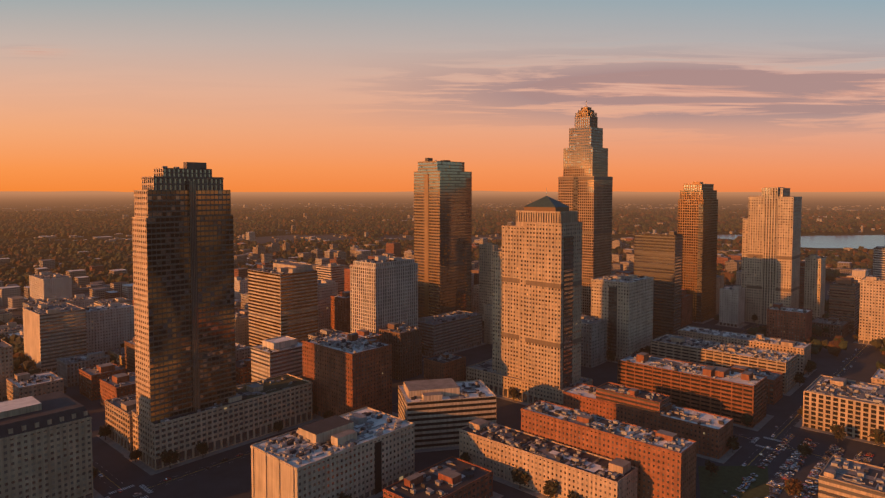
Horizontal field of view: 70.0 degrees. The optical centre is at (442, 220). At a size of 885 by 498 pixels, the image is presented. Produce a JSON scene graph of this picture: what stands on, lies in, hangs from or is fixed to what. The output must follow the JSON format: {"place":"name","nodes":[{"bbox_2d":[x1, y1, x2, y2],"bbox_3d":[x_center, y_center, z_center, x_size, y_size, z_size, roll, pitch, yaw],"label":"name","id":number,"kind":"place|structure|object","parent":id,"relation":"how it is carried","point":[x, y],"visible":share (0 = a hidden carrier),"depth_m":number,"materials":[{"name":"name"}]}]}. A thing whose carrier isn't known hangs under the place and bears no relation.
{"place":"outdoors","nodes":[
{"label":"outdoors","id":0,"kind":"place"},
{"bbox_2d":[93,468,97,477],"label":"street tree","id":1,"kind":"object","parent":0,"point":[95,471],"visible":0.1,"depth_m":410.85,"materials":[{"name":"green plant"}]},
{"bbox_2d":[312,405,317,412],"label":"street tree","id":2,"kind":"object","parent":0,"point":[314,409],"visible":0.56,"depth_m":534.06,"materials":[{"name":"green plant"}]},
{"bbox_2d":[323,410,332,418],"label":"street tree","id":3,"kind":"object","parent":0,"point":[327,414],"visible":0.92,"depth_m":519.93,"materials":[{"name":"green plant"}]},
{"bbox_2d":[0,0,884,191],"bbox_3d":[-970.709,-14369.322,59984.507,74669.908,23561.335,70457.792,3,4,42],"label":"sky","id":4,"kind":"structure","parent":0,"point":[366,95],"depth_m":59992.48,"materials":[{"name":"orange"}]},
{"bbox_2d":[0,232,884,497],"bbox_3d":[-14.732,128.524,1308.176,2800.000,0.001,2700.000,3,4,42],"label":"ground","id":5,"kind":"structure","parent":0,"point":[230,478],"depth_m":469.97,"materials":[{"name":"grey asphalt"}]},
{"bbox_2d":[0,339,13,401],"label":"building","id":6,"kind":"structure","parent":5,"relation":"on","point":[6,360],"depth_m":573.93,"materials":[{"name":"beige concrete"}]},
{"bbox_2d":[6,371,63,400],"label":"building","id":7,"kind":"structure","parent":5,"relation":"on","point":[23,384],"depth_m":555.90,"materials":[{"name":"beige concrete"}]},
{"bbox_2d":[0,391,93,497],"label":"office building","id":8,"kind":"structure","parent":5,"relation":"on","point":[45,445],"depth_m":374.75,"materials":[{"name":"grey concrete"}]},
{"bbox_2d":[29,271,71,300],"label":"white building","id":9,"kind":"structure","parent":5,"relation":"on","point":[45,285],"depth_m":1004.59,"materials":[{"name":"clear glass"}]},
{"bbox_2d":[23,302,86,372],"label":"banded building","id":10,"kind":"structure","parent":5,"relation":"on","point":[52,333],"depth_m":672.35,"materials":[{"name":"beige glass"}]},
{"bbox_2d":[84,302,134,354],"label":"beige building","id":11,"kind":"structure","parent":5,"relation":"on","point":[109,326],"depth_m":733.79,"materials":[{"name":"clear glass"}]},
{"bbox_2d":[104,393,135,451],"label":"building","id":12,"kind":"structure","parent":5,"relation":"on","point":[119,411],"depth_m":473.85,"materials":[{"name":"beige concrete"}]},
{"bbox_2d":[0,297,302,406],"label":"buildings","id":13,"kind":"structure","parent":5,"relation":"on","point":[96,375],"depth_m":596.61,"materials":[{"name":"beige concrete"}]},
{"bbox_2d":[132,162,312,470],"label":"tower","id":14,"kind":"structure","parent":5,"relation":"on","point":[190,394],"depth_m":451.79,"materials":[{"name":"black glass"}]},
{"bbox_2d":[248,261,317,354],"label":"banded building","id":15,"kind":"structure","parent":5,"relation":"on","point":[282,298],"depth_m":707.67,"materials":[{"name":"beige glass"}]},
{"bbox_2d":[250,407,414,497],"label":"building","id":16,"kind":"structure","parent":5,"relation":"on","point":[366,452],"depth_m":387.24,"materials":[{"name":"beige concrete"}]},
{"bbox_2d":[302,332,392,416],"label":"brick building","id":17,"kind":"structure","parent":5,"relation":"on","point":[343,373],"depth_m":525.40,"materials":[{"name":"red brick"}]},
{"bbox_2d":[350,255,417,333],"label":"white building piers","id":18,"kind":"structure","parent":5,"relation":"on","point":[383,291],"depth_m":678.34,"materials":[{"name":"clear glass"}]},
{"bbox_2d":[0,237,872,309],"bbox_3d":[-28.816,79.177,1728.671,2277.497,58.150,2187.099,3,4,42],"label":"city","id":19,"kind":"object","parent":5,"relation":"on","point":[10,296],"visible":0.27,"depth_m":1451.85,"materials":[{"name":"brick"}]},
{"bbox_2d":[382,456,493,497],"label":"building","id":20,"kind":"structure","parent":5,"relation":"on","point":[452,477],"depth_m":381.08,"materials":[{"name":"brick"}]},
{"bbox_2d":[414,158,471,317],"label":"skyscraper","id":21,"kind":"structure","parent":5,"relation":"on","point":[443,224],"depth_m":829.02,"materials":[{"name":"teal glass"}]},
{"bbox_2d":[423,352,465,381],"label":"building","id":22,"kind":"structure","parent":5,"relation":"on","point":[445,365],"depth_m":609.05,"materials":[{"name":"brick"}]},
{"bbox_2d":[398,378,495,449],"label":"banded building","id":23,"kind":"structure","parent":5,"relation":"on","point":[439,413],"depth_m":472.04,"materials":[{"name":"beige concrete"}]},
{"bbox_2d":[418,310,481,355],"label":"grey building","id":24,"kind":"structure","parent":5,"relation":"on","point":[453,331],"depth_m":747.88,"materials":[{"name":"concrete"}]},
{"bbox_2d":[65,277,884,497],"bbox_3d":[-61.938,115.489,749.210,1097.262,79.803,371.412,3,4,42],"label":"city buildings","id":25,"kind":"structure","parent":5,"relation":"on","point":[839,477],"depth_m":649.51,"materials":[{"name":"beige concrete"}]},
{"bbox_2d":[93,324,866,497],"bbox_3d":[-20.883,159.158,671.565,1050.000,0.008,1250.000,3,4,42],"label":"road markings","id":26,"kind":"object","parent":5,"relation":"on","point":[130,491],"visible":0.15,"depth_m":408.12,"materials":[{"name":"white paint"}]},
{"bbox_2d":[479,243,497,328],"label":"building","id":27,"kind":"structure","parent":5,"relation":"on","point":[486,273],"depth_m":865.58,"materials":[{"name":"grey glass"}]},
{"bbox_2d":[316,262,692,326],"bbox_3d":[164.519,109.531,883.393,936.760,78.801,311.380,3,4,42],"label":"city buildings","id":28,"kind":"structure","parent":5,"relation":"on","point":[339,273],"depth_m":974.43,"materials":[{"name":"grey concrete"}]},
{"bbox_2d":[466,188,592,405],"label":"beige tower","id":29,"kind":"structure","parent":5,"relation":"on","point":[537,292],"depth_m":561.73,"materials":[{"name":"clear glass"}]},
{"bbox_2d":[459,418,637,497],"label":"beige building","id":30,"kind":"structure","parent":5,"relation":"on","point":[500,451],"depth_m":401.40,"materials":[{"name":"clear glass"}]},
{"bbox_2d":[558,100,612,316],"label":"skyscraper","id":31,"kind":"structure","parent":5,"relation":"on","point":[585,183],"depth_m":886.56,"materials":[{"name":"beige stone"}]},
{"bbox_2d":[520,400,697,497],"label":"apartment building","id":32,"kind":"structure","parent":5,"relation":"on","point":[664,461],"depth_m":391.64,"materials":[{"name":"red brick"}]},
{"bbox_2d":[591,273,653,361],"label":"beige building","id":33,"kind":"structure","parent":5,"relation":"on","point":[622,303],"depth_m":708.33,"materials":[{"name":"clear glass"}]},
{"bbox_2d":[563,382,733,458],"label":"brick building","id":34,"kind":"structure","parent":5,"relation":"on","point":[710,433],"depth_m":486.88,"materials":[{"name":"red brick"}]},
{"bbox_2d":[634,229,682,338],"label":"brown building","id":35,"kind":"structure","parent":5,"relation":"on","point":[658,257],"depth_m":779.19,"materials":[{"name":"concrete"}]},
{"bbox_2d":[472,261,871,337],"bbox_3d":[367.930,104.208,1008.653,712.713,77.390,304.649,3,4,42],"label":"buildings","id":36,"kind":"structure","parent":5,"relation":"on","point":[844,306],"depth_m":852.96,"materials":[{"name":"beige concrete"}]},
{"bbox_2d":[617,352,766,427],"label":"brick garage","id":37,"kind":"structure","parent":5,"relation":"on","point":[726,392],"depth_m":538.88,"materials":[{"name":"red brick"}]},
{"bbox_2d":[678,182,717,322],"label":"bronze tower","id":38,"kind":"structure","parent":5,"relation":"on","point":[697,215],"depth_m":919.94,"materials":[{"name":"brown glass"}]},
{"bbox_2d":[651,334,797,393],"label":"low-rise building","id":39,"kind":"structure","parent":5,"relation":"on","point":[699,351],"depth_m":637.69,"materials":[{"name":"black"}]},
{"bbox_2d":[719,285,744,326],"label":"building","id":40,"kind":"structure","parent":5,"relation":"on","point":[732,307],"depth_m":888.97,"materials":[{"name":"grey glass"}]},
{"bbox_2d":[698,466,769,497],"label":"lawn grass","id":41,"kind":"structure","parent":5,"relation":"on","point":[722,479],"depth_m":413.70,"materials":[{"name":"green plant"}]},
{"bbox_2d":[705,459,718,475],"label":"tree group","id":42,"kind":"object","parent":41,"relation":"on","point":[711,467],"visible":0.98,"depth_m":421.93,"materials":[{"name":"green plant"}]},
{"bbox_2d":[678,326,811,373],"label":"low-rise building","id":43,"kind":"structure","parent":5,"relation":"on","point":[802,350],"depth_m":690.99,"materials":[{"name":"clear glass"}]},
{"bbox_2d":[741,187,801,323],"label":"cream tower","id":44,"kind":"structure","parent":5,"relation":"on","point":[771,244],"depth_m":896.64,"materials":[{"name":"beige stone"}]},
{"bbox_2d":[766,303,812,341],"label":"building","id":45,"kind":"structure","parent":5,"relation":"on","point":[789,323],"depth_m":776.02,"materials":[{"name":"brick"}]},
{"bbox_2d":[783,478,803,497],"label":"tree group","id":46,"kind":"object","parent":5,"relation":"on","point":[793,486],"visible":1,"depth_m":388.96,"materials":[{"name":"green plant"}]},
{"bbox_2d":[797,441,811,459],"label":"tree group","id":47,"kind":"object","parent":5,"relation":"on","point":[804,449],"visible":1,"depth_m":447.04,"materials":[{"name":"green plant"}]},
{"bbox_2d":[804,254,825,318],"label":"building","id":48,"kind":"structure","parent":5,"relation":"on","point":[814,284],"depth_m":919.47,"materials":[{"name":"grey glass"}]},
{"bbox_2d":[762,440,872,497],"bbox_3d":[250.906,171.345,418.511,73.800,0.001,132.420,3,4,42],"label":"parked cars","id":49,"kind":"object","parent":5,"relation":"on","point":[807,479],"depth_m":432.96,"materials":[{"name":"white paint"}]},
{"bbox_2d":[829,424,846,442],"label":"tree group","id":50,"kind":"object","parent":5,"relation":"on","point":[837,431],"visible":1,"depth_m":476.63,"materials":[{"name":"green plant"}]},
{"bbox_2d":[802,375,884,443],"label":"garage building","id":51,"kind":"structure","parent":5,"relation":"on","point":[855,409],"depth_m":499.23,"materials":[{"name":"beige concrete"}]},
{"bbox_2d":[858,276,884,345],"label":"building","id":52,"kind":"structure","parent":5,"relation":"on","point":[872,311],"depth_m":782.21,"materials":[{"name":"beige concrete"}]},
{"bbox_2d":[873,245,884,277],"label":"building","id":53,"kind":"structure","parent":5,"relation":"on","point":[879,261],"depth_m":1016.28,"materials":[{"name":"white glass"}]},
{"bbox_2d":[0,192,884,250],"bbox_3d":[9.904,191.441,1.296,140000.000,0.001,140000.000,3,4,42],"label":"terrain","id":54,"kind":"structure","parent":0,"point":[250,200],"depth_m":9681.98,"materials":[{"name":"brown"}]},
{"bbox_2d":[0,206,884,374],"bbox_3d":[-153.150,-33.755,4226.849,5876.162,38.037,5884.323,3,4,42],"label":"forest canopy","id":55,"kind":"object","parent":54,"relation":"on","point":[355,224],"visible":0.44,"depth_m":2645.22,"materials":[{"name":"green plant"}]},
{"bbox_2d":[0,201,884,319],"bbox_3d":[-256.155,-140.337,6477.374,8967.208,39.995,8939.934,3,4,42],"label":"distant buildings","id":56,"kind":"structure","parent":54,"relation":"on","point":[81,282],"depth_m":2535.30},
{"bbox_2d":[0,191,884,194],"bbox_3d":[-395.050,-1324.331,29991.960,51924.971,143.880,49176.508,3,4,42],"label":"hills","id":57,"kind":"structure","parent":0,"point":[503,192],"depth_m":37400.07,"materials":[{"name":"brown"}]},
{"bbox_2d":[1,318,884,497],"bbox_3d":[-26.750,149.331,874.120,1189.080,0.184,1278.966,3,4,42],"label":"sidewalk pavement","id":58,"kind":"structure","parent":0,"point":[725,457],"depth_m":471.47,"materials":[{"name":"grey concrete"}]},
{"bbox_2d":[21,356,30,362],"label":"street tree","id":59,"kind":"object","parent":58,"relation":"on","point":[26,358],"visible":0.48,"depth_m":679.00,"materials":[{"name":"green plant"}]},
{"bbox_2d":[98,425,110,439],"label":"street tree","id":60,"kind":"object","parent":58,"relation":"on","point":[104,431],"visible":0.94,"depth_m":480.46,"materials":[{"name":"green plant"}]},
{"bbox_2d":[129,449,141,461],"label":"street tree","id":61,"kind":"object","parent":58,"relation":"on","point":[134,455],"visible":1,"depth_m":443.04,"materials":[{"name":"green plant"}]},
{"bbox_2d":[160,449,180,467],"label":"street tree","id":62,"kind":"object","parent":58,"relation":"on","point":[171,456],"visible":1,"depth_m":432.78,"materials":[{"name":"green plant"}]},
{"bbox_2d":[196,442,208,457],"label":"street tree","id":63,"kind":"object","parent":58,"relation":"on","point":[202,447],"visible":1,"depth_m":450.55,"materials":[{"name":"green plant"}]},
{"bbox_2d":[272,420,282,432],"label":"street tree","id":64,"kind":"object","parent":58,"relation":"on","point":[277,426],"visible":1,"depth_m":496.66,"materials":[{"name":"green plant"}]},
{"bbox_2d":[339,492,351,497],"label":"street tree","id":65,"kind":"object","parent":58,"relation":"on","point":[341,495],"visible":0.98,"depth_m":373.46,"materials":[{"name":"green plant"}]},
{"bbox_2d":[459,452,470,461],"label":"street tree","id":66,"kind":"object","parent":58,"relation":"on","point":[465,456],"visible":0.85,"depth_m":434.07,"materials":[{"name":"green plant"}]},
{"bbox_2d":[507,387,518,400],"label":"street tree","id":67,"kind":"object","parent":58,"relation":"on","point":[513,392],"visible":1,"depth_m":570.90,"materials":[{"name":"green plant"}]},
{"bbox_2d":[511,466,530,488],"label":"street tree","id":68,"kind":"object","parent":58,"relation":"on","point":[520,477],"visible":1,"depth_m":402.39,"materials":[{"name":"green plant"}]},
{"bbox_2d":[542,479,558,497],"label":"street tree","id":69,"kind":"object","parent":58,"relation":"on","point":[550,488],"visible":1,"depth_m":386.86,"materials":[{"name":"green plant"}]},
{"bbox_2d":[567,490,579,497],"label":"street tree","id":70,"kind":"object","parent":58,"relation":"on","point":[572,495],"visible":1,"depth_m":377.79,"materials":[{"name":"green plant"}]},
{"bbox_2d":[639,348,648,352],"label":"street tree","id":71,"kind":"object","parent":58,"relation":"on","point":[645,350],"visible":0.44,"depth_m":712.77,"materials":[{"name":"green plant"}]},
{"bbox_2d":[676,400,687,407],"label":"street tree","id":72,"kind":"object","parent":58,"relation":"on","point":[679,403],"visible":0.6,"depth_m":542.11,"materials":[{"name":"green plant"}]},
{"bbox_2d":[726,435,739,451],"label":"street tree","id":73,"kind":"object","parent":58,"relation":"on","point":[733,444],"visible":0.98,"depth_m":458.69,"materials":[{"name":"green plant"}]},
{"bbox_2d":[740,413,753,425],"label":"street tree","id":74,"kind":"object","parent":58,"relation":"on","point":[746,418],"visible":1,"depth_m":506.35,"materials":[{"name":"green plant"}]},
{"bbox_2d":[751,314,757,322],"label":"street tree","id":75,"kind":"object","parent":58,"relation":"on","point":[754,317],"visible":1,"depth_m":907.92,"materials":[{"name":"green plant"}]},
{"bbox_2d":[794,371,805,385],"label":"street tree","id":76,"kind":"object","parent":58,"relation":"on","point":[799,378],"visible":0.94,"depth_m":614.91,"materials":[{"name":"green plant"}]},
{"bbox_2d":[797,405,802,415],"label":"street tree","id":77,"kind":"object","parent":58,"relation":"on","point":[799,410],"visible":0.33,"depth_m":527.81,"materials":[{"name":"green plant"}]},
{"bbox_2d":[804,363,812,374],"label":"street tree","id":78,"kind":"object","parent":58,"relation":"on","point":[809,368],"visible":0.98,"depth_m":653.27,"materials":[{"name":"green plant"}]},
{"bbox_2d":[807,360,817,371],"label":"street tree","id":79,"kind":"object","parent":58,"relation":"on","point":[814,364],"visible":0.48,"depth_m":661.10,"materials":[{"name":"green plant"}]},
{"bbox_2d":[868,428,884,445],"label":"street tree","id":80,"kind":"object","parent":58,"relation":"on","point":[878,435],"visible":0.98,"depth_m":470.76,"materials":[{"name":"green plant"}]},
{"bbox_2d":[608,353,614,361],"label":"street tree","id":81,"kind":"object","parent":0,"point":[610,356],"visible":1,"depth_m":702.83,"materials":[{"name":"green plant"}]},
{"bbox_2d":[645,345,650,353],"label":"street tree","id":82,"kind":"object","parent":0,"point":[647,347],"visible":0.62,"depth_m":723.88,"materials":[{"name":"green plant"}]},
{"bbox_2d":[717,235,884,248],"bbox_3d":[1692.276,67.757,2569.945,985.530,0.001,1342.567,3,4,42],"label":"lake water","id":83,"kind":"structure","parent":0,"point":[857,241],"depth_m":2349.55,"materials":[{"name":"grey liquid"}]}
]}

